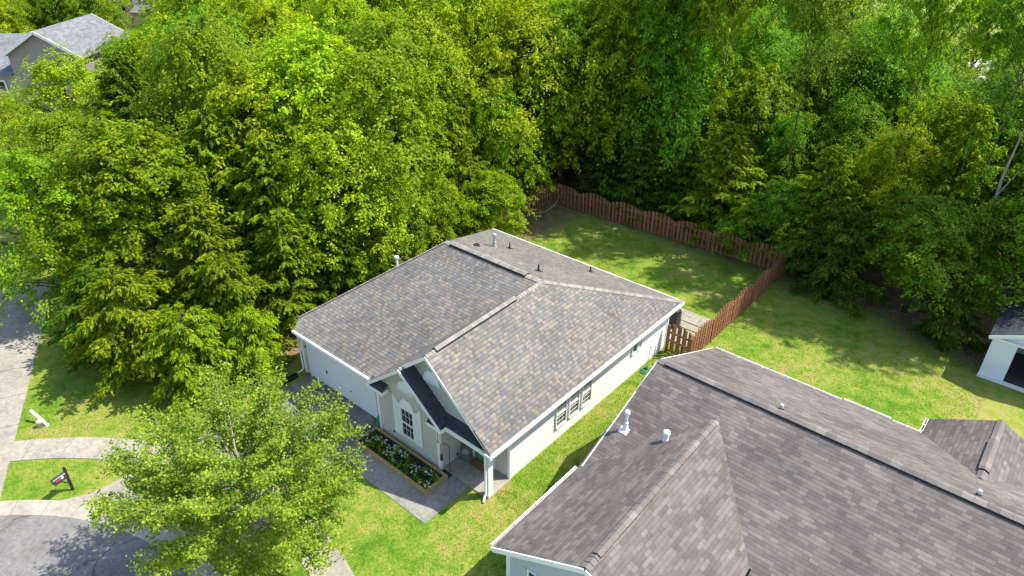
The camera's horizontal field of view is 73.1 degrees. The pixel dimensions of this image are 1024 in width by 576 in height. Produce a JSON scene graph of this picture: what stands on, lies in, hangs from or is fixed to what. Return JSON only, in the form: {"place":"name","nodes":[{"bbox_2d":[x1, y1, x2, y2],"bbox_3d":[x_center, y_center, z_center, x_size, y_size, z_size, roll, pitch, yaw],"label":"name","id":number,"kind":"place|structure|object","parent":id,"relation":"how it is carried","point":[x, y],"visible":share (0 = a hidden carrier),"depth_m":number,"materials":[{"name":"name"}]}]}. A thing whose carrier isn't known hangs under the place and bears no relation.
{"place":"outdoors","nodes":[
{"label":"outdoors","id":0,"kind":"place"},
{"bbox_2d":[0,281,53,497],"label":"neighbour driveway","id":1,"kind":"structure","parent":0,"point":[19,341],"depth_m":30.70,"materials":[{"name":"concrete"}]},
{"bbox_2d":[0,13,128,126],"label":"house","id":2,"kind":"structure","parent":0,"point":[82,34],"depth_m":57.84,"materials":[{"name":"beige"}]},
{"bbox_2d":[0,515,190,575],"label":"road","id":3,"kind":"structure","parent":0,"point":[35,545],"depth_m":22.01,"materials":[{"name":"grey asphalt"}]},
{"bbox_2d":[0,500,220,575],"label":"kerb","id":4,"kind":"structure","parent":3,"relation":"on","point":[58,508],"depth_m":23.25,"materials":[{"name":"concrete"}]},
{"bbox_2d":[104,0,152,29],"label":"house","id":5,"kind":"structure","parent":0,"point":[132,13],"depth_m":96.77,"materials":[{"name":"beige"}]},
{"bbox_2d":[59,442,240,554],"bbox_3d":[-11.732,7.463,23.524,6.100,0.065,4.650,24,37,34],"label":"driveway apron","id":6,"kind":"object","parent":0,"point":[116,486],"visible":0.17,"depth_m":23.88,"materials":[{"name":"concrete"}]},
{"bbox_2d":[0,437,354,575],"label":"pavement","id":7,"kind":"structure","parent":0,"point":[76,448],"depth_m":25.75,"materials":[{"name":"concrete"}]},
{"bbox_2d":[198,374,379,493],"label":"driveway","id":8,"kind":"structure","parent":0,"point":[360,416],"depth_m":27.86,"materials":[{"name":"concrete"}]},
{"bbox_2d":[336,443,468,523],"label":"path","id":9,"kind":"structure","parent":0,"point":[413,501],"depth_m":24.25,"materials":[{"name":"concrete"}]},
{"bbox_2d":[0,0,1023,575],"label":"ground","id":10,"kind":"structure","parent":0,"point":[1000,402],"depth_m":29.86,"materials":[{"name":"green plant"}]},
{"bbox_2d":[0,0,41,32],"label":"broadleaf tree","id":11,"kind":"object","parent":10,"relation":"on","point":[19,13],"visible":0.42,"depth_m":71.37,"materials":[{"name":"green plant"}]},
{"bbox_2d":[0,86,65,179],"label":"broadleaf tree","id":12,"kind":"object","parent":10,"relation":"on","point":[9,116],"visible":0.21,"depth_m":44.88,"materials":[{"name":"green plant"}]},
{"bbox_2d":[0,100,130,242],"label":"broadleaf tree","id":13,"kind":"object","parent":10,"relation":"on","point":[53,131],"visible":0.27,"depth_m":36.34,"materials":[{"name":"green plant"}]},
{"bbox_2d":[0,42,151,195],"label":"broadleaf tree","id":14,"kind":"object","parent":10,"relation":"on","point":[50,71],"visible":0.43,"depth_m":40.30,"materials":[{"name":"green plant"}]},
{"bbox_2d":[0,145,168,360],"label":"broadleaf tree","id":15,"kind":"object","parent":10,"relation":"on","point":[13,199],"visible":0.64,"depth_m":30.86,"materials":[{"name":"green plant"}]},
{"bbox_2d":[34,0,135,30],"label":"broadleaf tree","id":16,"kind":"object","parent":10,"relation":"on","point":[73,5],"visible":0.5,"depth_m":73.80,"materials":[{"name":"green plant"}]},
{"bbox_2d":[48,0,134,30],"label":"broadleaf tree","id":17,"kind":"object","parent":10,"relation":"on","point":[112,15],"visible":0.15,"depth_m":78.74,"materials":[{"name":"green plant"}]},
{"bbox_2d":[43,262,157,374],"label":"cedar tree","id":18,"kind":"object","parent":10,"relation":"on","point":[73,296],"visible":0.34,"depth_m":29.36,"materials":[{"name":"green plant"}]},
{"bbox_2d":[83,29,145,113],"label":"broadleaf tree","id":19,"kind":"object","parent":10,"relation":"on","point":[108,47],"visible":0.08,"depth_m":49.88,"materials":[{"name":"green plant"}]},
{"bbox_2d":[0,108,243,308],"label":"broadleaf tree","id":20,"kind":"object","parent":10,"relation":"on","point":[125,140],"visible":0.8,"depth_m":30.93,"materials":[{"name":"green plant"}]},
{"bbox_2d":[72,17,174,146],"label":"broadleaf tree","id":21,"kind":"object","parent":10,"relation":"on","point":[123,46],"visible":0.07,"depth_m":47.76,"materials":[{"name":"green plant"}]},
{"bbox_2d":[83,48,181,220],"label":"cedar tree","id":22,"kind":"object","parent":10,"relation":"on","point":[125,68],"visible":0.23,"depth_m":38.95,"materials":[{"name":"green plant"}]},
{"bbox_2d":[59,260,210,405],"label":"cedar tree","id":23,"kind":"object","parent":10,"relation":"on","point":[121,369],"visible":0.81,"depth_m":27.64,"materials":[{"name":"green plant"}]},
{"bbox_2d":[88,9,221,121],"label":"broadleaf tree","id":24,"kind":"object","parent":10,"relation":"on","point":[144,70],"visible":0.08,"depth_m":44.07,"materials":[{"name":"green plant"}]},
{"bbox_2d":[139,82,223,244],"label":"cedar tree","id":25,"kind":"object","parent":10,"relation":"on","point":[171,123],"visible":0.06,"depth_m":37.08,"materials":[{"name":"green plant"}]},
{"bbox_2d":[118,3,250,161],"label":"broadleaf tree","id":26,"kind":"object","parent":10,"relation":"on","point":[190,22],"visible":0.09,"depth_m":41.80,"materials":[{"name":"green plant"}]},
{"bbox_2d":[133,0,242,94],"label":"broadleaf tree","id":27,"kind":"object","parent":10,"relation":"on","point":[176,4],"visible":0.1,"depth_m":48.07,"materials":[{"name":"green plant"}]},
{"bbox_2d":[136,300,258,427],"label":"cedar tree","id":28,"kind":"object","parent":10,"relation":"on","point":[173,336],"visible":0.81,"depth_m":27.22,"materials":[{"name":"green plant"}]},
{"bbox_2d":[105,10,304,252],"bbox_3d":[-16.294,-7.986,37.155,11.481,13.235,10.264,-11,32,-19],"label":"broadleaf tree","id":29,"kind":"object","parent":10,"relation":"on","point":[193,45],"visible":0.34,"depth_m":33.71,"materials":[{"name":"green plant"}]},
{"bbox_2d":[137,197,276,347],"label":"cedar tree","id":30,"kind":"object","parent":10,"relation":"on","point":[210,242],"visible":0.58,"depth_m":30.48,"materials":[{"name":"green plant"}]},
{"bbox_2d":[167,106,284,264],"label":"cedar tree","id":31,"kind":"object","parent":10,"relation":"on","point":[199,129],"visible":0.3,"depth_m":32.67,"materials":[{"name":"green plant"}]},
{"bbox_2d":[80,360,372,575],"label":"maple tree","id":32,"kind":"object","parent":10,"relation":"on","point":[264,446],"visible":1,"depth_m":19.01,"materials":[{"name":"green plant"}]},
{"bbox_2d":[180,15,295,177],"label":"broadleaf tree","id":33,"kind":"object","parent":10,"relation":"on","point":[239,36],"visible":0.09,"depth_m":39.90,"materials":[{"name":"green plant"}]},
{"bbox_2d":[179,252,300,357],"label":"cedar tree","id":34,"kind":"object","parent":10,"relation":"on","point":[232,284],"visible":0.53,"depth_m":29.48,"materials":[{"name":"green plant"}]},
{"bbox_2d":[185,0,305,106],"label":"broadleaf tree","id":35,"kind":"object","parent":10,"relation":"on","point":[247,4],"visible":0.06,"depth_m":43.70,"materials":[{"name":"green plant"}]},
{"bbox_2d":[217,306,298,391],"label":"cedar tree","id":36,"kind":"object","parent":10,"relation":"on","point":[251,346],"visible":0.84,"depth_m":28.45,"materials":[{"name":"green plant"}]},
{"bbox_2d":[157,52,360,265],"bbox_3d":[-12.041,-6.126,35.403,9.086,11.523,10.011,8,31,12],"label":"broadleaf tree","id":37,"kind":"object","parent":10,"relation":"on","point":[229,106],"visible":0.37,"depth_m":32.72,"materials":[{"name":"green plant"}]},
{"bbox_2d":[224,0,314,66],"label":"broadleaf tree","id":38,"kind":"object","parent":10,"relation":"on","point":[273,13],"visible":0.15,"depth_m":41.20,"materials":[{"name":"green plant"}]},
{"bbox_2d":[223,133,331,315],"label":"cedar tree","id":39,"kind":"object","parent":10,"relation":"on","point":[261,154],"visible":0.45,"depth_m":32.32,"materials":[{"name":"green plant"}]},
{"bbox_2d":[250,206,332,338],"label":"cedar tree","id":40,"kind":"object","parent":10,"relation":"on","point":[302,266],"visible":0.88,"depth_m":31.09,"materials":[{"name":"green plant"}]},
{"bbox_2d":[207,13,412,250],"bbox_3d":[-10.906,-7.702,36.630,10.044,13.025,11.067,14,33,22],"label":"broadleaf tree","id":41,"kind":"object","parent":10,"relation":"on","point":[298,65],"visible":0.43,"depth_m":33.08,"materials":[{"name":"green plant"}]},
{"bbox_2d":[209,17,414,241],"bbox_3d":[-12.317,-9.161,40.133,10.932,12.668,12.556,-15,34,-24],"label":"broadleaf tree","id":42,"kind":"object","parent":10,"relation":"on","point":[276,45],"visible":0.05,"depth_m":36.80,"materials":[{"name":"green plant"}]},
{"bbox_2d":[237,99,417,302],"bbox_3d":[-8.528,-3.902,33.552,8.588,9.822,9.607,-25,38,-36],"label":"broadleaf tree","id":43,"kind":"object","parent":10,"relation":"on","point":[322,150],"visible":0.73,"depth_m":31.89,"materials":[{"name":"green plant"}]},
{"bbox_2d":[295,218,377,305],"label":"cedar tree","id":44,"kind":"object","parent":10,"relation":"on","point":[336,283],"visible":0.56,"depth_m":32.58,"materials":[{"name":"green plant"}]},
{"bbox_2d":[303,10,393,142],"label":"broadleaf tree","id":45,"kind":"object","parent":10,"relation":"on","point":[341,29],"visible":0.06,"depth_m":40.92,"materials":[{"name":"green plant"}]},
{"bbox_2d":[299,0,422,170],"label":"broadleaf tree","id":46,"kind":"object","parent":10,"relation":"on","point":[348,8],"visible":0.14,"depth_m":43.33,"materials":[{"name":"green plant"}]},
{"bbox_2d":[302,33,463,258],"bbox_3d":[-6.676,-6.574,35.585,9.675,12.180,10.676,-8,31,-14],"label":"broadleaf tree","id":47,"kind":"object","parent":10,"relation":"on","point":[400,76],"visible":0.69,"depth_m":32.99,"materials":[{"name":"green plant"}]},
{"bbox_2d":[331,160,446,289],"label":"broadleaf tree","id":48,"kind":"object","parent":10,"relation":"on","point":[391,220],"visible":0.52,"depth_m":33.34,"materials":[{"name":"green plant"}]},
{"bbox_2d":[312,5,486,217],"bbox_3d":[-7.321,-9.915,40.602,11.014,12.894,9.982,-13,33,-21],"label":"broadleaf tree","id":49,"kind":"object","parent":10,"relation":"on","point":[374,31],"visible":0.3,"depth_m":37.75,"materials":[{"name":"green plant"}]},
{"bbox_2d":[354,426,447,494],"bbox_3d":[-4.136,6.302,25.457,3.930,0.160,1.080,24,37,34],"label":"flower bed","id":50,"kind":"object","parent":10,"relation":"on","point":[420,461],"visible":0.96,"depth_m":25.30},
{"bbox_2d":[377,0,482,165],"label":"broadleaf tree","id":51,"kind":"object","parent":10,"relation":"on","point":[389,3],"visible":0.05,"depth_m":44.21,"materials":[{"name":"green plant"}]},
{"bbox_2d":[388,164,483,264],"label":"broadleaf tree","id":52,"kind":"object","parent":10,"relation":"on","point":[436,182],"visible":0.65,"depth_m":35.12,"materials":[{"name":"green plant"}]},
{"bbox_2d":[346,0,529,230],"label":"broadleaf tree","id":53,"kind":"object","parent":10,"relation":"on","point":[420,16],"visible":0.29,"depth_m":39.61,"materials":[{"name":"green plant"}]},
{"bbox_2d":[430,105,501,236],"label":"cedar tree","id":54,"kind":"object","parent":10,"relation":"on","point":[466,170],"visible":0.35,"depth_m":37.88,"materials":[{"name":"green plant"}]},
{"bbox_2d":[408,0,539,182],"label":"broadleaf tree","id":55,"kind":"object","parent":10,"relation":"on","point":[457,7],"visible":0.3,"depth_m":40.78,"materials":[{"name":"green plant"}]},
{"bbox_2d":[443,455,510,498],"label":"porch floor","id":56,"kind":"structure","parent":10,"relation":"on","point":[469,475],"depth_m":24.77,"materials":[{"name":"concrete"}]},
{"bbox_2d":[435,165,539,241],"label":"broadleaf tree","id":57,"kind":"object","parent":10,"relation":"on","point":[491,194],"visible":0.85,"depth_m":37.70,"materials":[{"name":"green plant"}]},
{"bbox_2d":[291,228,684,502],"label":"house","id":58,"kind":"structure","parent":10,"relation":"on","point":[509,356],"depth_m":26.73,"materials":[{"name":"grey"}]},
{"bbox_2d":[309,344,376,417],"bbox_3d":[-6.928,3.593,28.073,4.260,2.112,0.080,24,37,34],"label":"garage door","id":59,"kind":"structure","parent":58,"relation":"in","point":[353,387],"depth_m":28.12,"materials":[{"name":"white paint"}]},
{"bbox_2d":[436,73,549,221],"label":"broadleaf tree","id":60,"kind":"object","parent":10,"relation":"on","point":[501,163],"visible":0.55,"depth_m":40.50,"materials":[{"name":"green plant"}]},
{"bbox_2d":[444,0,619,202],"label":"broadleaf tree","id":61,"kind":"object","parent":10,"relation":"on","point":[519,18],"visible":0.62,"depth_m":41.21,"materials":[{"name":"green plant"}]},
{"bbox_2d":[474,0,609,170],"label":"broadleaf tree","id":62,"kind":"object","parent":10,"relation":"on","point":[500,46],"visible":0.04,"depth_m":44.65,"materials":[{"name":"green plant"}]},
{"bbox_2d":[499,0,638,184],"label":"broadleaf tree","id":63,"kind":"object","parent":10,"relation":"on","point":[563,10],"visible":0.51,"depth_m":42.22,"materials":[{"name":"green plant"}]},
{"bbox_2d":[519,0,653,171],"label":"broadleaf tree","id":64,"kind":"object","parent":10,"relation":"on","point":[586,145],"visible":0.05,"depth_m":46.08,"materials":[{"name":"green plant"}]},
{"bbox_2d":[569,137,623,206],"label":"cedar tree","id":65,"kind":"object","parent":10,"relation":"on","point":[586,185],"visible":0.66,"depth_m":45.29,"materials":[{"name":"green plant"}]},
{"bbox_2d":[453,184,788,354],"bbox_3d":[5.467,-2.031,38.426,15.828,1.617,10.849,24,37,34],"label":"fence","id":66,"kind":"object","parent":10,"relation":"on","point":[731,311],"visible":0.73,"depth_m":39.17,"materials":[{"name":"red wood"}]},
{"bbox_2d":[560,0,713,186],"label":"broadleaf tree","id":67,"kind":"object","parent":10,"relation":"on","point":[624,25],"visible":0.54,"depth_m":41.58,"materials":[{"name":"green plant"}]},
{"bbox_2d":[594,124,680,226],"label":"cedar tree","id":68,"kind":"object","parent":10,"relation":"on","point":[640,199],"visible":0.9,"depth_m":42.68,"materials":[{"name":"green plant"}]},
{"bbox_2d":[610,0,680,180],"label":"oak tree","id":69,"kind":"object","parent":10,"relation":"on","point":[638,15],"visible":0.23,"depth_m":41.16,"materials":[{"name":"green plant"}]},
{"bbox_2d":[595,0,735,195],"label":"broadleaf tree","id":70,"kind":"object","parent":10,"relation":"on","point":[660,58],"visible":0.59,"depth_m":40.43,"materials":[{"name":"green plant"}]},
{"bbox_2d":[629,0,741,195],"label":"oak tree","id":71,"kind":"object","parent":10,"relation":"on","point":[664,14],"visible":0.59,"depth_m":38.69,"materials":[{"name":"green plant"}]},
{"bbox_2d":[645,136,726,232],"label":"cedar tree","id":72,"kind":"object","parent":10,"relation":"on","point":[691,171],"visible":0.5,"depth_m":41.38,"materials":[{"name":"green plant"}]},
{"bbox_2d":[649,82,743,201],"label":"broadleaf tree","id":73,"kind":"object","parent":10,"relation":"on","point":[710,104],"visible":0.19,"depth_m":42.69,"materials":[{"name":"green plant"}]},
{"bbox_2d":[659,121,771,255],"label":"cedar tree","id":74,"kind":"object","parent":10,"relation":"on","point":[731,157],"visible":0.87,"depth_m":38.95,"materials":[{"name":"green plant"}]},
{"bbox_2d":[685,0,783,178],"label":"oak tree","id":75,"kind":"object","parent":10,"relation":"on","point":[730,6],"visible":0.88,"depth_m":37.93,"materials":[{"name":"green plant"}]},
{"bbox_2d":[682,57,808,210],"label":"broadleaf tree","id":76,"kind":"object","parent":10,"relation":"on","point":[760,102],"visible":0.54,"depth_m":41.09,"materials":[{"name":"green plant"}]},
{"bbox_2d":[490,347,1023,575],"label":"house","id":77,"kind":"structure","parent":10,"relation":"on","point":[716,461],"depth_m":19.66,"materials":[{"name":"beige"}]},
{"bbox_2d":[697,2,821,179],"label":"oak tree","id":78,"kind":"object","parent":10,"relation":"on","point":[750,52],"visible":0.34,"depth_m":42.69,"materials":[{"name":"green plant"}]},
{"bbox_2d":[701,175,846,268],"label":"broadleaf tree","id":79,"kind":"object","parent":10,"relation":"on","point":[771,199],"visible":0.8,"depth_m":37.58,"materials":[{"name":"green plant"}]},
{"bbox_2d":[728,110,831,228],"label":"broadleaf tree","id":80,"kind":"object","parent":10,"relation":"on","point":[783,125],"visible":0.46,"depth_m":39.96,"materials":[{"name":"green plant"}]},
{"bbox_2d":[751,143,870,272],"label":"cedar tree","id":81,"kind":"object","parent":10,"relation":"on","point":[843,178],"visible":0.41,"depth_m":36.49,"materials":[{"name":"green plant"}]},
{"bbox_2d":[764,37,859,186],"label":"broadleaf tree","id":82,"kind":"object","parent":10,"relation":"on","point":[802,78],"visible":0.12,"depth_m":43.11,"materials":[{"name":"green plant"}]},
{"bbox_2d":[741,27,905,171],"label":"oak tree","id":83,"kind":"object","parent":10,"relation":"on","point":[821,101],"visible":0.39,"depth_m":40.52,"materials":[{"name":"green plant"}]},
{"bbox_2d":[761,0,897,238],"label":"oak tree","id":84,"kind":"object","parent":10,"relation":"on","point":[802,12],"visible":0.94,"depth_m":35.25,"materials":[{"name":"green plant"}]},
{"bbox_2d":[757,87,909,233],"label":"broadleaf tree","id":85,"kind":"object","parent":10,"relation":"on","point":[873,112],"visible":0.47,"depth_m":38.51,"materials":[{"name":"green plant"}]},
{"bbox_2d":[777,198,892,319],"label":"cedar tree","id":86,"kind":"object","parent":10,"relation":"on","point":[827,232],"visible":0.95,"depth_m":34.70,"materials":[{"name":"green plant"}]},
{"bbox_2d":[793,2,967,157],"bbox_3d":[22.085,-10.749,42.354,9.120,12.930,9.478,-1,30,-2],"label":"oak tree","id":87,"kind":"object","parent":10,"relation":"on","point":[881,61],"visible":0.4,"depth_m":39.01,"materials":[{"name":"green plant"}]},
{"bbox_2d":[820,115,950,265],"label":"broadleaf tree","id":88,"kind":"object","parent":10,"relation":"on","point":[912,149],"visible":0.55,"depth_m":35.20,"materials":[{"name":"green plant"}]},
{"bbox_2d":[834,51,945,212],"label":"broadleaf tree","id":89,"kind":"object","parent":10,"relation":"on","point":[898,103],"visible":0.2,"depth_m":39.60,"materials":[{"name":"green plant"}]},
{"bbox_2d":[816,31,964,200],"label":"oak tree","id":90,"kind":"object","parent":10,"relation":"on","point":[896,117],"visible":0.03,"depth_m":41.17,"materials":[{"name":"green plant"}]},
{"bbox_2d":[841,190,1013,323],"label":"broadleaf tree","id":91,"kind":"object","parent":10,"relation":"on","point":[930,239],"visible":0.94,"depth_m":31.37,"materials":[{"name":"green plant"}]},
{"bbox_2d":[860,0,1012,264],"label":"oak tree","id":92,"kind":"object","parent":10,"relation":"on","point":[936,25],"visible":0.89,"depth_m":32.16,"materials":[{"name":"green plant"}]},
{"bbox_2d":[858,84,1016,247],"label":"broadleaf tree","id":93,"kind":"object","parent":10,"relation":"on","point":[947,121],"visible":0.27,"depth_m":36.61,"materials":[{"name":"green plant"}]},
{"bbox_2d":[881,102,1004,277],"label":"cedar tree","id":94,"kind":"object","parent":10,"relation":"on","point":[947,166],"visible":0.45,"depth_m":33.99,"materials":[{"name":"green plant"}]},
{"bbox_2d":[905,268,992,353],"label":"cedar tree","id":95,"kind":"object","parent":10,"relation":"on","point":[959,313],"visible":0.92,"depth_m":30.88,"materials":[{"name":"green plant"}]},
{"bbox_2d":[927,36,982,105],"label":"broadleaf tree","id":96,"kind":"object","parent":10,"relation":"on","point":[965,61],"visible":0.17,"depth_m":46.43,"materials":[{"name":"green plant"}]},
{"bbox_2d":[917,51,1023,222],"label":"oak tree","id":97,"kind":"object","parent":10,"relation":"on","point":[1020,114],"visible":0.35,"depth_m":34.97,"materials":[{"name":"green plant"}]},
{"bbox_2d":[919,0,1023,88],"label":"oak tree","id":98,"kind":"object","parent":10,"relation":"on","point":[969,35],"visible":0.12,"depth_m":49.57,"materials":[{"name":"green plant"}]},
{"bbox_2d":[923,0,1023,276],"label":"oak tree","id":99,"kind":"object","parent":10,"relation":"on","point":[1015,35],"visible":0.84,"depth_m":30.59,"materials":[{"name":"green plant"}]},
{"bbox_2d":[927,184,1023,327],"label":"broadleaf tree","id":100,"kind":"object","parent":10,"relation":"on","point":[1016,234],"visible":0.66,"depth_m":31.18,"materials":[{"name":"green plant"}]},
{"bbox_2d":[938,123,1023,290],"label":"broadleaf tree","id":101,"kind":"object","parent":10,"relation":"on","point":[1017,166],"visible":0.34,"depth_m":33.73,"materials":[{"name":"green plant"}]},
{"bbox_2d":[963,40,1023,187],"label":"oak tree","id":102,"kind":"object","parent":10,"relation":"on","point":[993,64],"visible":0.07,"depth_m":39.51,"materials":[{"name":"green plant"}]},
{"bbox_2d":[976,303,1023,392],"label":"shed","id":103,"kind":"structure","parent":10,"relation":"on","point":[1002,363],"depth_m":29.57,"materials":[{"name":"white paint"}]},
{"bbox_2d":[669,308,710,349],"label":"patio","id":104,"kind":"structure","parent":0,"point":[692,318],"depth_m":33.62,"materials":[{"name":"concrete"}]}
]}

